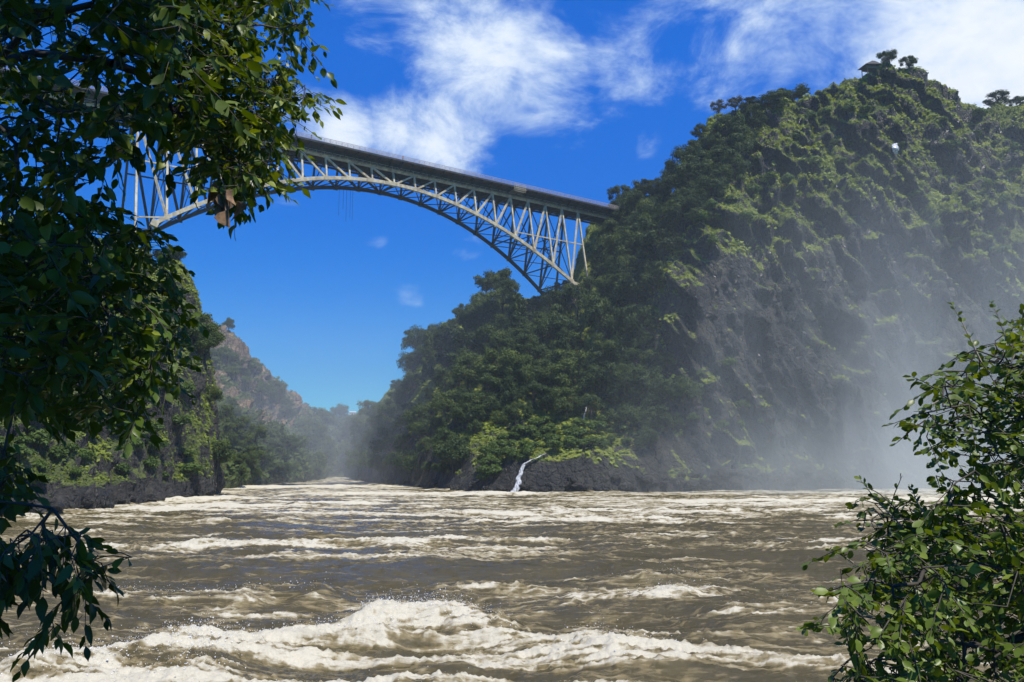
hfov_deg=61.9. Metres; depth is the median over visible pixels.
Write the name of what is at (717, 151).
tree
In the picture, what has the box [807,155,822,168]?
shrub
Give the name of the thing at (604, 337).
tree
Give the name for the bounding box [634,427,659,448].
tree
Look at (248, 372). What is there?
tree
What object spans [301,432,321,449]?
tree
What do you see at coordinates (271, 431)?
tree
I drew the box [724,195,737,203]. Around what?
shrub
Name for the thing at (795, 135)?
shrub
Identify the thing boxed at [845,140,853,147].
shrub
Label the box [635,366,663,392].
tree
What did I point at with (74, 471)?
shrub
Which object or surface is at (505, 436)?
shrub
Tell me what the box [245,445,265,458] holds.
tree
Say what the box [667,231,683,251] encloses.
tree
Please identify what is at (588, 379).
tree
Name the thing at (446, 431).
tree
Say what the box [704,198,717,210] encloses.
shrub
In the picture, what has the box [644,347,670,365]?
tree
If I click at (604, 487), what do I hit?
boulder
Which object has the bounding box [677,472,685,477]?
boulder
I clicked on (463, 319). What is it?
tree
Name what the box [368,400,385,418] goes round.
tree
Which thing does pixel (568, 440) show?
shrub
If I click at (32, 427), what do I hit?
shrub
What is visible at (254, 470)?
tree
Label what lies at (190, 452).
shrub
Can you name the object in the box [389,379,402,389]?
tree
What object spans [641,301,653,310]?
tree
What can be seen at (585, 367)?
tree
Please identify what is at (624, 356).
tree
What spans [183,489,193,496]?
boulder
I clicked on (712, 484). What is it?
boulder
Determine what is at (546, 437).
shrub
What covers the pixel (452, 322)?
tree
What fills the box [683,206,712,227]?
tree
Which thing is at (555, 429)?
shrub
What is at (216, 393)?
tree
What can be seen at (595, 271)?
tree
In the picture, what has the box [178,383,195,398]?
shrub
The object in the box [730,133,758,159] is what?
tree
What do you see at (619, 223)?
tree
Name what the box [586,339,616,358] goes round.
tree
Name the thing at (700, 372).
shrub
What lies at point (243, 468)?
tree
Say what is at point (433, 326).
tree
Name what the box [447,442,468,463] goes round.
tree
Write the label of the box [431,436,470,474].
tree
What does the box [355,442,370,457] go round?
tree
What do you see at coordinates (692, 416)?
shrub
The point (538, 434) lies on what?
shrub
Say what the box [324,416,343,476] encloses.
hill
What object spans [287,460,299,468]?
tree
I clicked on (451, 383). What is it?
tree
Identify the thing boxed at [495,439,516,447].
shrub
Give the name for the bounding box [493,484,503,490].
boulder
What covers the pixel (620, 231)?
tree
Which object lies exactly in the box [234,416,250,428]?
tree
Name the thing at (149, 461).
shrub
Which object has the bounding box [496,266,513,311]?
tree
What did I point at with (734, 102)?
tree
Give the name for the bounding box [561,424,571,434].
shrub
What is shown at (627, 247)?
tree
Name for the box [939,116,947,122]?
shrub
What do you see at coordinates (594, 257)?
tree
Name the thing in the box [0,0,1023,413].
sky
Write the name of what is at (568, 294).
tree
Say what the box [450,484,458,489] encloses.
boulder
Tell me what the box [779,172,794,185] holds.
shrub
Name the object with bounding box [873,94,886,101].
shrub
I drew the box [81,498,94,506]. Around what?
boulder
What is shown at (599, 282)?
tree
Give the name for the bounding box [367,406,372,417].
tree
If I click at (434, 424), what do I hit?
tree
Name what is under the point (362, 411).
tree
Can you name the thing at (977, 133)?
shrub
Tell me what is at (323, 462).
tree
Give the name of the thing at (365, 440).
tree
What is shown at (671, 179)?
tree
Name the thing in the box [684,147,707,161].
tree
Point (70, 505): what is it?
boulder
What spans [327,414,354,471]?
hill scrub
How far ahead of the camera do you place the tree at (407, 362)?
356.96 m
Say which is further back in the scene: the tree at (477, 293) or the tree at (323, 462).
the tree at (323, 462)
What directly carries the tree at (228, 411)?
on the cliff at (242, 348)
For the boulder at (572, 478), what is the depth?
216.41 m
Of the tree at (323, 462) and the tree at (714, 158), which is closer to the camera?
the tree at (714, 158)
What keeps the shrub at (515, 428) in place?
on the cliff at (765, 337)
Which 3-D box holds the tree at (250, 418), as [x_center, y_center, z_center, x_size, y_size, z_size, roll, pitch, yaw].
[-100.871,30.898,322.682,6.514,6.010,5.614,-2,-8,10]
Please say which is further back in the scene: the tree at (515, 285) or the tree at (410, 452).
the tree at (515, 285)
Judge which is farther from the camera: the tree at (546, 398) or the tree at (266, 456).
the tree at (266, 456)
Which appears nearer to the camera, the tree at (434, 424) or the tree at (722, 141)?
the tree at (434, 424)
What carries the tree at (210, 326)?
on the cliff at (115, 490)
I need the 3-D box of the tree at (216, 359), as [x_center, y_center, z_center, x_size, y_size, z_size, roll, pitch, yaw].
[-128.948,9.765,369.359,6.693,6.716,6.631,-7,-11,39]
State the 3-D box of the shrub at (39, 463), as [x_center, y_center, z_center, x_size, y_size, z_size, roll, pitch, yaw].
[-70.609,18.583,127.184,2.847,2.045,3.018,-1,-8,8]
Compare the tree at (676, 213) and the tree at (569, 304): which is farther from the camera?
the tree at (569, 304)
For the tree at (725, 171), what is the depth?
267.15 m
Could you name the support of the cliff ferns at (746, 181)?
on the cliff at (765, 337)
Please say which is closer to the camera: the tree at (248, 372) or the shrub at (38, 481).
the shrub at (38, 481)
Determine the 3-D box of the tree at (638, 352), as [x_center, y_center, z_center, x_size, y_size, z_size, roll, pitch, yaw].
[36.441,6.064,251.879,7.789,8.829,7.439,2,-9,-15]
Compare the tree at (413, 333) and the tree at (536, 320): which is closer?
the tree at (536, 320)
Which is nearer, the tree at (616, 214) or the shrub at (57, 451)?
the shrub at (57, 451)
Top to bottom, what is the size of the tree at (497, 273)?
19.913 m
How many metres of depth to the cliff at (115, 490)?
159.03 m
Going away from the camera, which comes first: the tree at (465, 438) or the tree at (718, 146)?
the tree at (465, 438)
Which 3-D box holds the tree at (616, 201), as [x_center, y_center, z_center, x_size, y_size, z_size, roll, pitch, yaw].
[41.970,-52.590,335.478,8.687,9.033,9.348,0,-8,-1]
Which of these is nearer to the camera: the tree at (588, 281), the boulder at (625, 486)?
the boulder at (625, 486)
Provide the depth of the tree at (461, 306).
346.07 m
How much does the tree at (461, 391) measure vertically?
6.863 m
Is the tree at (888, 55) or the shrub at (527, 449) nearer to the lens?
the shrub at (527, 449)
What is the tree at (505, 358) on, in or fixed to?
on the cliff at (765, 337)
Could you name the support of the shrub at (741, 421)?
on the cliff at (765, 337)
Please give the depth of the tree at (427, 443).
268.15 m
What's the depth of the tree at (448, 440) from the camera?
250.30 m
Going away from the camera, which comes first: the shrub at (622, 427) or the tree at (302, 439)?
the shrub at (622, 427)
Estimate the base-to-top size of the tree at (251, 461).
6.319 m
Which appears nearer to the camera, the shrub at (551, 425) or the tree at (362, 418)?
the shrub at (551, 425)
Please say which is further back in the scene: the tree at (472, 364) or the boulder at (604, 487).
the tree at (472, 364)
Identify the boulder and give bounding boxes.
[36,509,45,513]
[51,502,64,511]
[65,501,76,508]
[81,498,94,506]
[101,500,114,507]
[147,495,160,501]
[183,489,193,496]
[205,487,215,494]
[387,478,393,483]
[430,478,437,484]
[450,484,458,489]
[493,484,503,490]
[522,483,530,489]
[539,486,550,491]
[556,485,564,491]
[559,481,571,488]
[567,475,576,481]
[571,483,582,489]
[593,485,602,490]
[598,483,609,490]
[611,474,621,479]
[619,482,630,490]
[642,476,652,484]
[650,479,658,484]
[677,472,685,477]
[683,481,699,487]
[687,470,703,478]
[706,481,717,487]
[726,469,743,481]
[728,476,745,489]
[735,482,745,488]
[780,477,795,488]
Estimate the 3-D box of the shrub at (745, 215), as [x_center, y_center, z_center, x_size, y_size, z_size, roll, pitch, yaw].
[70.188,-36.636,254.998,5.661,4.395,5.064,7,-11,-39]
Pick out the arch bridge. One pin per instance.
(365, 166)
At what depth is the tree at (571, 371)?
270.13 m
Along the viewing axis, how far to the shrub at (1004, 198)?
275.13 m
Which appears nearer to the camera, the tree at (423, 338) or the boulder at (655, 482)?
the boulder at (655, 482)
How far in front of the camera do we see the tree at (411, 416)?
282.35 m
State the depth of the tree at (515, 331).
286.43 m
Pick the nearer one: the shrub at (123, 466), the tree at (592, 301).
the shrub at (123, 466)
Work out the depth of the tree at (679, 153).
291.96 m
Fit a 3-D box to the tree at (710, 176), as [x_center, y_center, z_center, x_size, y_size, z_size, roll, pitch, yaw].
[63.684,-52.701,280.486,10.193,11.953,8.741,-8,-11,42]
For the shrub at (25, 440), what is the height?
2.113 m
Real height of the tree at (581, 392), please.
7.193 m
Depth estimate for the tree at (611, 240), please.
305.14 m
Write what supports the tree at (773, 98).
on the cliff at (765, 337)
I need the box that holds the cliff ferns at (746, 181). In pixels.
[338,61,1023,477]
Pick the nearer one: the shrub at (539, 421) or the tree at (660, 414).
the tree at (660, 414)
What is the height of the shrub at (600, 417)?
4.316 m
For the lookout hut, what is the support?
on the cliff at (765, 337)
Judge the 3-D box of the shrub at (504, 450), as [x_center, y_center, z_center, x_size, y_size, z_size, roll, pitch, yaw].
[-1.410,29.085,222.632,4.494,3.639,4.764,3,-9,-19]
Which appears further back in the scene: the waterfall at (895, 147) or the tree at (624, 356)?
the waterfall at (895, 147)
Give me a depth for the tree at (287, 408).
441.60 m
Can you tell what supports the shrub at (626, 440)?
on the cliff at (765, 337)
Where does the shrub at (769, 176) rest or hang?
on the cliff at (765, 337)
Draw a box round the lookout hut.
[858,61,880,77]
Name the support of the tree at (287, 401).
on the cliff at (242, 348)
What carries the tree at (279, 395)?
on the cliff at (242, 348)
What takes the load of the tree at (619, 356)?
on the cliff at (765, 337)
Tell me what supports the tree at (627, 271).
on the cliff at (765, 337)
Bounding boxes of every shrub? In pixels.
[0,439,13,447]
[9,444,35,460]
[13,436,34,444]
[25,428,51,450]
[26,424,39,430]
[32,459,49,471]
[34,473,49,485]
[47,445,69,460]
[65,443,79,452]
[69,467,82,477]
[78,448,95,463]
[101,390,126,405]
[113,462,130,474]
[129,437,144,451]
[142,456,158,469]
[147,440,167,454]
[151,421,164,435]
[162,471,169,478]
[172,415,192,431]
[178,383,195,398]
[179,463,203,478]
[184,449,195,458]
[475,466,484,473]
[476,458,485,465]
[476,472,488,481]
[478,444,492,455]
[479,464,501,479]
[483,453,496,464]
[488,447,501,456]
[489,441,499,448]
[492,457,504,464]
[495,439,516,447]
[497,433,509,439]
[497,446,510,457]
[506,448,520,457]
[509,432,522,439]
[511,424,521,432]
[516,454,528,460]
[517,425,536,435]
[518,440,528,447]
[519,444,534,456]
[527,417,544,426]
[527,442,540,447]
[530,431,542,439]
[538,426,552,433]
[540,416,551,423]
[542,433,557,446]
[545,439,562,452]
[546,423,555,427]
[551,427,560,433]
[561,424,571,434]
[563,427,584,437]
[563,435,579,447]
[573,418,586,426]
[573,439,588,448]
[583,437,599,445]
[586,420,607,433]
[596,414,612,426]
[597,437,609,447]
[606,427,615,434]
[607,435,614,443]
[616,423,629,432]
[620,437,631,444]
[686,412,700,423]
[692,209,710,227]
[695,370,704,376]
[696,383,705,395]
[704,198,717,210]
[705,233,719,247]
[714,420,729,430]
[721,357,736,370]
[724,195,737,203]
[733,399,750,411]
[736,174,745,180]
[737,419,745,426]
[738,211,753,224]
[745,183,762,197]
[750,154,760,162]
[759,171,775,183]
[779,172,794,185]
[791,132,799,140]
[803,110,817,121]
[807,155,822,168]
[817,106,832,117]
[835,157,847,165]
[840,102,855,112]
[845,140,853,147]
[858,105,872,115]
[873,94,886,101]
[895,159,905,167]
[898,141,904,147]
[906,189,921,199]
[931,222,943,230]
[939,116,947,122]
[943,138,961,153]
[965,200,981,210]
[971,108,989,120]
[972,130,982,139]
[981,178,994,190]
[989,244,1010,256]
[998,193,1012,205]
[1003,167,1020,175]
[1009,142,1021,151]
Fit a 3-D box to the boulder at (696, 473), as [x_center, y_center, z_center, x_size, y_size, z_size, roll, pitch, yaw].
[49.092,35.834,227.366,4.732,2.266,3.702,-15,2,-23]
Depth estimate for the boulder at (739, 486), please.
224.26 m
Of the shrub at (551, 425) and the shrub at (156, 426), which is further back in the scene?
the shrub at (551, 425)
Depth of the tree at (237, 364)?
395.79 m
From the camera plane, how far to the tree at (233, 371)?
375.44 m
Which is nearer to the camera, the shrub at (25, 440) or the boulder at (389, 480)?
the shrub at (25, 440)
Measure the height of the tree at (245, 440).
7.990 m
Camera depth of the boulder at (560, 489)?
214.43 m
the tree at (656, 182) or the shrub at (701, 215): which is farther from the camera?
the tree at (656, 182)
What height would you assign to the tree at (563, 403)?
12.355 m
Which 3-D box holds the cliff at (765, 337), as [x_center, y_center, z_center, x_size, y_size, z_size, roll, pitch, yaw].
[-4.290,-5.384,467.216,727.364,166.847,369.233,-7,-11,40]
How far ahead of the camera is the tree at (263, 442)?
327.65 m
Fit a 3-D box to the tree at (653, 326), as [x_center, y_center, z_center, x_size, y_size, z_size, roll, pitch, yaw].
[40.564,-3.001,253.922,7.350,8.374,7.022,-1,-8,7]
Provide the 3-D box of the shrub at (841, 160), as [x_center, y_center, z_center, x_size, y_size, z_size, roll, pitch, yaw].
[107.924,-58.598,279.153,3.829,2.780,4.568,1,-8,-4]
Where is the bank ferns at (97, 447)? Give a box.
[0,215,225,495]
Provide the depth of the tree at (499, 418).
250.39 m
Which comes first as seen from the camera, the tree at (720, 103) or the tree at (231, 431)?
the tree at (231, 431)
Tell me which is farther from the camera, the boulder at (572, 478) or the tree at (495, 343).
the tree at (495, 343)
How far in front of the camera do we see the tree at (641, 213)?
295.37 m
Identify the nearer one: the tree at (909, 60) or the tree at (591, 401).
the tree at (591, 401)
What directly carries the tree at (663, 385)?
on the cliff at (765, 337)
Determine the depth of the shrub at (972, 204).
276.27 m
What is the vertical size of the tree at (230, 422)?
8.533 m
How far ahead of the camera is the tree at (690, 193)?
261.89 m
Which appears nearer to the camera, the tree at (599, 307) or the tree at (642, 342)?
the tree at (642, 342)
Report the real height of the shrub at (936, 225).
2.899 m
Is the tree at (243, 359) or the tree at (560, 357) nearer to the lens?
the tree at (560, 357)
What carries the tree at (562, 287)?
on the cliff at (765, 337)
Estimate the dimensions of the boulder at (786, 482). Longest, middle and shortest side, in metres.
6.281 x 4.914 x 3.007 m
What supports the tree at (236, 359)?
on the cliff at (242, 348)
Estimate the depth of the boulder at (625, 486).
219.09 m
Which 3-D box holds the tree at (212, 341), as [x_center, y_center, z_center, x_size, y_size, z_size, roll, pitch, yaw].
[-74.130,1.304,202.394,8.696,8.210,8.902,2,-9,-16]
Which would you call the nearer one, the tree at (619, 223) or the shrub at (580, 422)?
the shrub at (580, 422)
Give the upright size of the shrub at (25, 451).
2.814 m
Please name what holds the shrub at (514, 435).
on the cliff at (765, 337)
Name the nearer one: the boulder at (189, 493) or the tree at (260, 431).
the boulder at (189, 493)
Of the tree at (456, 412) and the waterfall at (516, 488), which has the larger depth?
the tree at (456, 412)
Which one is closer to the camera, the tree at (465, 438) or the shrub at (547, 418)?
the tree at (465, 438)
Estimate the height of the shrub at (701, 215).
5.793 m
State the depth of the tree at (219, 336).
203.42 m
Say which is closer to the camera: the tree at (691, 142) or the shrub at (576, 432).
the shrub at (576, 432)
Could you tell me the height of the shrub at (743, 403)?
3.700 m
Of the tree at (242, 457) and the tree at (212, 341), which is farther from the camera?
the tree at (242, 457)
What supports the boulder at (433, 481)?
on the cliff at (765, 337)
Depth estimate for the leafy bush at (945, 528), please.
3.23 m
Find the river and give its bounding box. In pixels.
[0,477,1023,681]
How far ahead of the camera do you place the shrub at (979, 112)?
307.37 m
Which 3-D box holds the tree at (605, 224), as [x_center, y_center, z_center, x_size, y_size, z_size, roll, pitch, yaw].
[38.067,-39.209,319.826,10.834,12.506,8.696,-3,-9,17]
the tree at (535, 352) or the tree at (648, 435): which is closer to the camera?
the tree at (648, 435)
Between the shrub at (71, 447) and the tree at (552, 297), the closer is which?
the shrub at (71, 447)
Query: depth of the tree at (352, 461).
377.44 m
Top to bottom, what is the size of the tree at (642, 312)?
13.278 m
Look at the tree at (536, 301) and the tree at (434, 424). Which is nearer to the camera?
the tree at (434, 424)
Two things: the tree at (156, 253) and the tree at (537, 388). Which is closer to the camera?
the tree at (156, 253)
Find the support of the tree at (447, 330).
on the cliff at (765, 337)
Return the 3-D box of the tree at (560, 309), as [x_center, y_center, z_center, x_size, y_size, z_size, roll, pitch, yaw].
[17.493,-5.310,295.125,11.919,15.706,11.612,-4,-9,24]
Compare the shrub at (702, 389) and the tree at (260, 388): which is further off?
the tree at (260, 388)
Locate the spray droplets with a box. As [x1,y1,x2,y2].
[1,562,801,681]
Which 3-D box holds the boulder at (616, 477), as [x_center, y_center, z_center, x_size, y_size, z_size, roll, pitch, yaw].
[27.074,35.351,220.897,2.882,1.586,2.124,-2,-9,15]
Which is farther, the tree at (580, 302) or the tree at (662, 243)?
the tree at (580, 302)
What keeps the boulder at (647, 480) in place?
on the cliff at (765, 337)
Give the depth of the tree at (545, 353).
280.50 m
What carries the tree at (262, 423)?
on the cliff at (242, 348)
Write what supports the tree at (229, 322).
on the cliff at (242, 348)
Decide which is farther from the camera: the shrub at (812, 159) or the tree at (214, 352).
the tree at (214, 352)
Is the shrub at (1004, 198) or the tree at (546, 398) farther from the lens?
the shrub at (1004, 198)
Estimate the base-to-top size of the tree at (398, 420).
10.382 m
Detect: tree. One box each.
[0,0,346,546]
[152,247,177,259]
[166,245,186,260]
[183,312,218,338]
[184,325,208,355]
[197,333,217,357]
[202,323,225,353]
[205,385,224,406]
[210,348,222,356]
[210,439,237,474]
[211,356,221,367]
[217,403,229,411]
[218,347,235,366]
[218,404,235,422]
[219,417,238,434]
[221,397,237,407]
[222,317,235,330]
[225,366,240,378]
[226,425,244,436]
[228,434,240,446]
[229,352,241,363]
[231,362,242,376]
[231,462,248,486]
[233,408,243,416]
[233,453,247,462]
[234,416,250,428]
[236,356,246,364]
[238,415,251,427]
[238,434,254,449]
[240,368,251,376]
[240,375,252,389]
[243,423,267,444]
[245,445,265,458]
[245,453,259,467]
[246,358,257,368]
[251,467,262,482]
[254,362,263,375]
[254,383,272,400]
[256,420,268,429]
[258,437,276,448]
[261,446,273,464]
[264,386,276,399]
[266,428,280,436]
[267,462,281,476]
[268,396,279,408]
[268,440,281,447]
[271,381,288,393]
[271,446,290,461]
[276,392,285,402]
[276,462,292,477]
[278,404,293,416]
[279,435,297,449]
[280,397,289,404]
[285,399,295,405]
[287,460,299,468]
[291,437,302,448]
[297,435,308,445]
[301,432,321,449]
[311,407,327,417]
[311,451,328,478]
[316,411,336,425]
[329,402,349,416]
[341,415,355,425]
[344,449,362,475]
[346,415,354,423]
[348,418,370,434]
[353,415,366,424]
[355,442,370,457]
[356,400,378,417]
[356,450,382,474]
[361,430,372,446]
[366,414,386,436]
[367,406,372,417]
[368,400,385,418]
[384,391,401,408]
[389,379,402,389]
[391,447,420,481]
[393,382,414,402]
[393,409,411,432]
[396,351,420,373]
[400,324,426,350]
[401,371,422,393]
[402,403,431,436]
[402,451,418,461]
[406,416,431,439]
[408,345,421,364]
[415,436,432,453]
[417,325,440,343]
[419,329,437,368]
[419,363,426,385]
[420,461,431,471]
[422,387,435,400]
[424,401,439,415]
[426,367,444,381]
[427,323,439,329]
[427,389,462,414]
[430,416,441,434]
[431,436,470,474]
[432,322,457,345]
[432,426,458,447]
[432,432,456,458]
[433,367,457,391]
[435,353,453,367]
[446,317,458,327]
[446,411,459,428]
[447,346,479,386]
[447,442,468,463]
[449,352,488,389]
[450,398,465,408]
[450,399,483,428]
[451,308,460,323]
[452,387,469,399]
[452,435,470,445]
[455,303,468,312]
[455,305,494,331]
[460,392,492,421]
[465,289,507,312]
[465,322,503,347]
[466,361,475,379]
[466,419,483,435]
[467,311,498,330]
[469,291,484,302]
[469,389,485,401]
[473,269,494,292]
[473,347,519,377]
[476,390,506,417]
[477,372,502,394]
[478,368,501,393]
[481,270,501,296]
[482,275,509,290]
[483,329,513,354]
[490,410,508,426]
[491,313,506,329]
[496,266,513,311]
[497,326,531,353]
[498,335,534,355]
[499,366,515,408]
[503,401,527,424]
[505,290,527,331]
[510,279,519,291]
[512,353,546,386]
[515,333,547,359]
[522,309,556,344]
[523,299,533,312]
[523,400,533,418]
[525,380,545,408]
[526,380,540,394]
[529,295,541,307]
[530,358,548,382]
[535,386,559,412]
[536,311,569,347]
[539,285,568,314]
[541,363,579,388]
[542,349,552,358]
[546,349,589,378]
[546,350,573,366]
[547,303,576,321]
[549,329,583,352]
[549,386,581,419]
[550,281,570,290]
[553,315,582,333]
[555,326,571,358]
[556,282,588,323]
[564,287,579,308]
[567,385,585,397]
[571,334,584,346]
[574,290,603,309]
[577,365,608,390]
[577,393,605,420]
[580,276,595,291]
[580,358,596,370]
[582,295,618,318]
[584,300,623,333]
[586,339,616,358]
[588,359,610,390]
[589,351,612,366]
[590,265,605,276]
[591,234,620,270]
[591,247,599,266]
[591,330,613,350]
[593,275,606,294]
[599,219,617,236]
[603,218,623,232]
[603,361,632,395]
[603,361,635,389]
[604,332,631,357]
[606,205,630,221]
[606,231,624,249]
[606,402,641,423]
[607,184,632,200]
[608,196,622,207]
[608,269,649,303]
[612,352,637,366]
[612,361,644,400]
[613,229,653,258]
[613,257,629,306]
[613,335,636,356]
[616,253,639,269]
[617,354,638,366]
[618,222,632,239]
[618,303,641,315]
[620,187,643,209]
[621,266,650,287]
[621,327,644,359]
[623,221,641,231]
[623,303,657,333]
[625,347,648,365]
[626,409,652,429]
[628,330,653,350]
[629,230,655,258]
[631,178,653,195]
[631,196,663,223]
[633,201,655,220]
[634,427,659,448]
[635,205,671,248]
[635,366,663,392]
[636,318,657,333]
[637,228,677,264]
[639,393,663,408]
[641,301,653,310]
[644,176,661,195]
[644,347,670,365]
[647,405,673,428]
[648,361,665,376]
[650,260,672,286]
[650,375,679,413]
[657,176,672,205]
[659,166,674,190]
[661,173,688,194]
[662,199,684,222]
[662,372,704,417]
[664,144,695,174]
[665,411,685,430]
[666,199,696,232]
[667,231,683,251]
[674,154,715,182]
[674,188,705,224]
[682,195,706,210]
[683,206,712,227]
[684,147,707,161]
[686,138,710,155]
[690,122,707,138]
[692,163,714,184]
[693,175,727,197]
[699,201,712,211]
[700,154,720,172]
[702,132,721,143]
[703,148,731,168]
[708,114,732,137]
[710,99,726,112]
[711,137,730,150]
[711,141,732,159]
[712,165,733,188]
[716,158,742,169]
[716,163,733,181]
[719,141,747,158]
[719,148,752,179]
[724,95,743,114]
[728,120,755,134]
[729,113,753,151]
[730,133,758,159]
[733,128,754,139]
[737,96,770,113]
[743,103,768,130]
[749,130,760,151]
[756,89,790,110]
[777,82,810,101]
[876,49,897,67]
[898,55,917,67]
[982,89,1009,106]
[1004,96,1023,106]
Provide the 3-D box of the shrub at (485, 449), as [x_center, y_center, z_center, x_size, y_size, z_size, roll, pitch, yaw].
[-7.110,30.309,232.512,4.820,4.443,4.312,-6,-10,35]
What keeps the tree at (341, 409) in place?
on the hill
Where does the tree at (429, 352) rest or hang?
on the cliff at (765, 337)
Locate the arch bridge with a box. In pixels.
[0,66,619,295]
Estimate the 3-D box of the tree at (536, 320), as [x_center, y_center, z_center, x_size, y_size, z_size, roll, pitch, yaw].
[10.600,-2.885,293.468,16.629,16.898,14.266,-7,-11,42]
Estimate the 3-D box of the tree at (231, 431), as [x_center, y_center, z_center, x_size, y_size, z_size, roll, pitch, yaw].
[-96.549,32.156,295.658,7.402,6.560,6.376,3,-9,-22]
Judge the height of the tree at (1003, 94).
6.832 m
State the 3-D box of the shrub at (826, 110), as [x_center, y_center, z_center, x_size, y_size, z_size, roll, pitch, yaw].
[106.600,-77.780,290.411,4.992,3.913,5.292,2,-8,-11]
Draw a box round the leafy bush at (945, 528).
[796,300,1023,681]
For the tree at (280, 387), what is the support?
on the cliff at (242, 348)
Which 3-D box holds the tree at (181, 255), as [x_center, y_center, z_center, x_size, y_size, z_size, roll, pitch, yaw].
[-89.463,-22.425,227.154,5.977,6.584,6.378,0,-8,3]
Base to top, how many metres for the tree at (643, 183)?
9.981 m
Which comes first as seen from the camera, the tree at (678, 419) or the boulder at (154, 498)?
the boulder at (154, 498)
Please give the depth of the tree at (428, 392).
300.69 m
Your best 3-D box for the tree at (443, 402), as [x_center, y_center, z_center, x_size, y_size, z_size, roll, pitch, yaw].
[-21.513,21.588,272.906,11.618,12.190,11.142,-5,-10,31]
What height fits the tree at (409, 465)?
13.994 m
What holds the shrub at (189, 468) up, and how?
on the cliff at (115, 490)
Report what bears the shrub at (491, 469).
on the cliff at (765, 337)
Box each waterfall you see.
[510,453,545,491]
[891,143,898,153]
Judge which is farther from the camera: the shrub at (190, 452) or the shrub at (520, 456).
the shrub at (520, 456)
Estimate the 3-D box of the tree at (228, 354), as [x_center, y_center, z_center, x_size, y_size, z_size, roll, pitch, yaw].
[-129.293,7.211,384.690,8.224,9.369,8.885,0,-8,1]
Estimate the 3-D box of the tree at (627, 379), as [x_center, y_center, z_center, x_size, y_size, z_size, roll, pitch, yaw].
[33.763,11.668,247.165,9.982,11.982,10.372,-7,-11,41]
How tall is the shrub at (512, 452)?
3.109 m
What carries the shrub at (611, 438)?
on the cliff at (765, 337)
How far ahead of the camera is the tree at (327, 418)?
505.65 m
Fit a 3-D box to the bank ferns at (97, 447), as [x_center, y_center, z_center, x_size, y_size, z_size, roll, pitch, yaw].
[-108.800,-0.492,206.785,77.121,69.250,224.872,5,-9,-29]
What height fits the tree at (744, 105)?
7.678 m
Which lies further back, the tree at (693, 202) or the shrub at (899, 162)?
the shrub at (899, 162)
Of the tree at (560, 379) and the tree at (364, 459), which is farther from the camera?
the tree at (364, 459)
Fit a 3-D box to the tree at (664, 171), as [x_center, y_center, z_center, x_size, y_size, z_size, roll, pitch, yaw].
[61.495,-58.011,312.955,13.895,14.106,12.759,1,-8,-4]
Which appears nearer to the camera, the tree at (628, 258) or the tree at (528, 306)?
the tree at (628, 258)
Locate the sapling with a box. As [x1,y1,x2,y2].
[0,501,132,681]
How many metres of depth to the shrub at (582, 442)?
227.02 m
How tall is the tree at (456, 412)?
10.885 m
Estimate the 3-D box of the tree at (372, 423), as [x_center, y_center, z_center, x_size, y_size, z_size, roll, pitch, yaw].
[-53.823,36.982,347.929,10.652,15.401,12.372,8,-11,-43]
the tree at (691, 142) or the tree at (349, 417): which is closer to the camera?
the tree at (691, 142)
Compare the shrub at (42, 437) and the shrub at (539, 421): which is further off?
the shrub at (539, 421)
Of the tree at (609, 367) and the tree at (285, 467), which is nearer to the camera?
the tree at (609, 367)
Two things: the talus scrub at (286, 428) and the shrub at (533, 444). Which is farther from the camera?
the talus scrub at (286, 428)
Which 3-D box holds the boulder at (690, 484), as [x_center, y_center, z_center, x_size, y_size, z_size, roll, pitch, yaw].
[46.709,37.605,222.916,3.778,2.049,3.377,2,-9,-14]
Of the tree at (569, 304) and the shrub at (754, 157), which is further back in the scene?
the tree at (569, 304)
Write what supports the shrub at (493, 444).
on the cliff at (765, 337)
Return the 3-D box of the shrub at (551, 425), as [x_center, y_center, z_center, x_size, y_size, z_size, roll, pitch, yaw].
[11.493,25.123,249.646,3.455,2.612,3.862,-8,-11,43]
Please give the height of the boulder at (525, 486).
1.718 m
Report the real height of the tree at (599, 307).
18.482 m
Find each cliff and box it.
[0,218,226,514]
[204,319,335,487]
[339,61,1023,491]
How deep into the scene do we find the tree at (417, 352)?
354.42 m
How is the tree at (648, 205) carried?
on the cliff at (765, 337)
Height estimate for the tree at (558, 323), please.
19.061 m
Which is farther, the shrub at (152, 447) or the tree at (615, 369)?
the tree at (615, 369)
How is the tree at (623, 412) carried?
on the cliff at (765, 337)
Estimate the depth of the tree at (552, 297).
312.15 m
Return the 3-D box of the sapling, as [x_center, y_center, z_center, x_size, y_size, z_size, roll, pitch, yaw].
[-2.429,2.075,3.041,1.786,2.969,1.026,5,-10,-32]
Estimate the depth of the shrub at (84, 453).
137.65 m
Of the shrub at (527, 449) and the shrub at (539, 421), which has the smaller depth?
the shrub at (527, 449)
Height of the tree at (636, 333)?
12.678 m
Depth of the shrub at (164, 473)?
161.76 m
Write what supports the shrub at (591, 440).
on the cliff at (765, 337)
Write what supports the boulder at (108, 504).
on the cliff at (115, 490)
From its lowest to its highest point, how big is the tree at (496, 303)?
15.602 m
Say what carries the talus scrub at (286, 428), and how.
on the cliff at (242, 348)
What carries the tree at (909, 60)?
on the cliff at (765, 337)
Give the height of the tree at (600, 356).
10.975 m
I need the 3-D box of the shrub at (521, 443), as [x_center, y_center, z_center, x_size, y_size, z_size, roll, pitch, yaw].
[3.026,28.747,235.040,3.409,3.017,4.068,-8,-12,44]
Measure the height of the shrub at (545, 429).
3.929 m
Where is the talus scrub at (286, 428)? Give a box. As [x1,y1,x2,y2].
[210,322,340,480]
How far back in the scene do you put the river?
46.68 m
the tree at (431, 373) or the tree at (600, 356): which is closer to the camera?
the tree at (600, 356)
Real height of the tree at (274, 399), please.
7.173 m
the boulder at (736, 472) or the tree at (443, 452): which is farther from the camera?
the tree at (443, 452)
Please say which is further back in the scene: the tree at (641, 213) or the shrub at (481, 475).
the tree at (641, 213)

